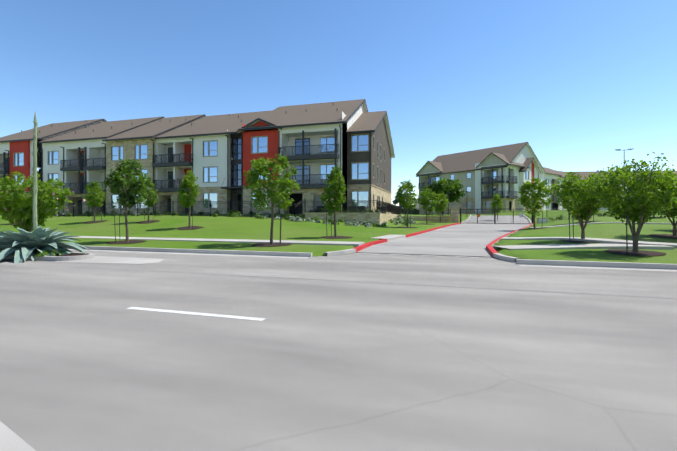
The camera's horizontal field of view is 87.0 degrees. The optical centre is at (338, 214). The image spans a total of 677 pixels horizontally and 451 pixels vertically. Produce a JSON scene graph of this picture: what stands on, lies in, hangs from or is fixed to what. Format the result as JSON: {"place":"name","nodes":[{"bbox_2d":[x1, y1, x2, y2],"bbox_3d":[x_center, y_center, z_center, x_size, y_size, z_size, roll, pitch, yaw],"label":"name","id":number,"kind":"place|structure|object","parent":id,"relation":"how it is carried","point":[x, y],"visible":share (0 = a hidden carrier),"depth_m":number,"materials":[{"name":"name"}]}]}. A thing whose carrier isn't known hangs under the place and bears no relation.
{"place":"outdoors","nodes":[
{"label":"outdoors","id":0,"kind":"place"},
{"bbox_2d":[0,421,35,450],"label":"pavement","id":1,"kind":"structure","parent":0,"point":[10,440],"depth_m":2.54,"materials":[{"name":"concrete"}]},
{"bbox_2d":[0,236,676,450],"bbox_3d":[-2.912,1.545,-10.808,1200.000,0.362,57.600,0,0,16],"label":"road","id":2,"kind":"structure","parent":0,"point":[200,350],"depth_m":4.21,"materials":[{"name":"grey asphalt"}]},
{"bbox_2d":[4,251,163,263],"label":"median","id":3,"kind":"object","parent":2,"relation":"on","point":[81,257],"visible":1,"depth_m":12.65,"materials":[{"name":"concrete"}]},
{"bbox_2d":[0,112,89,262],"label":"agave","id":4,"kind":"object","parent":3,"relation":"on","point":[24,245],"visible":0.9,"depth_m":13.26,"materials":[{"name":"green plant"}]},
{"bbox_2d":[0,210,676,263],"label":"terrain","id":5,"kind":"structure","parent":0,"point":[250,226],"depth_m":24.45,"materials":[{"name":"green plant"}]},
{"bbox_2d":[0,99,394,213],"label":"building","id":6,"kind":"structure","parent":5,"relation":"on","point":[314,143],"depth_m":45.15,"materials":[{"name":"beige stone"}]},
{"bbox_2d":[0,208,668,256],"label":"shrubs","id":7,"kind":"object","parent":5,"relation":"on","point":[398,220],"visible":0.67,"depth_m":36.73,"materials":[{"name":"green plant"}]},
{"bbox_2d":[6,217,676,255],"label":"mulch bed","id":8,"kind":"object","parent":5,"relation":"on","point":[631,253],"visible":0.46,"depth_m":17.51,"materials":[{"name":"brown soil"}]},
{"bbox_2d":[27,200,659,220],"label":"fences","id":9,"kind":"object","parent":5,"relation":"on","point":[388,207],"visible":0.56,"depth_m":38.67,"materials":[{"name":"black metal"}]},
{"bbox_2d":[304,206,547,223],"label":"retaining walls","id":10,"kind":"structure","parent":5,"relation":"on","point":[383,217],"depth_m":37.53,"materials":[{"name":"stone"}]},
{"bbox_2d":[319,148,633,215],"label":"canopy lamps","id":11,"kind":"object","parent":5,"relation":"on","point":[354,208],"visible":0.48,"depth_m":39.05,"materials":[{"name":"grey metal"}]},
{"bbox_2d":[416,142,545,213],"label":"building","id":12,"kind":"structure","parent":5,"relation":"on","point":[504,172],"depth_m":79.92,"materials":[{"name":"grey paint"}]},
{"bbox_2d":[542,167,578,209],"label":"building","id":13,"kind":"structure","parent":5,"relation":"on","point":[550,174],"depth_m":102.08,"materials":[{"name":"beige paint"}]},
{"bbox_2d":[493,222,676,249],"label":"paths","id":14,"kind":"structure","parent":5,"relation":"on","point":[614,244],"depth_m":15.30,"materials":[{"name":"concrete"}]},
{"bbox_2d":[555,171,676,209],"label":"building","id":15,"kind":"structure","parent":5,"relation":"on","point":[582,174],"depth_m":117.47,"materials":[{"name":"brown"}]},
{"bbox_2d":[0,0,676,205],"label":"sky","id":16,"kind":"structure","parent":0,"point":[579,82],"materials":[{"name":"blue"}]},
{"bbox_2d":[324,215,532,262],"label":"driveway","id":17,"kind":"structure","parent":0,"point":[469,236],"depth_m":20.60,"materials":[{"name":"concrete"}]},
{"bbox_2d":[460,208,533,223],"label":"gate","id":18,"kind":"structure","parent":17,"relation":"on","point":[520,215],"depth_m":44.18,"materials":[{"name":"black metal"}]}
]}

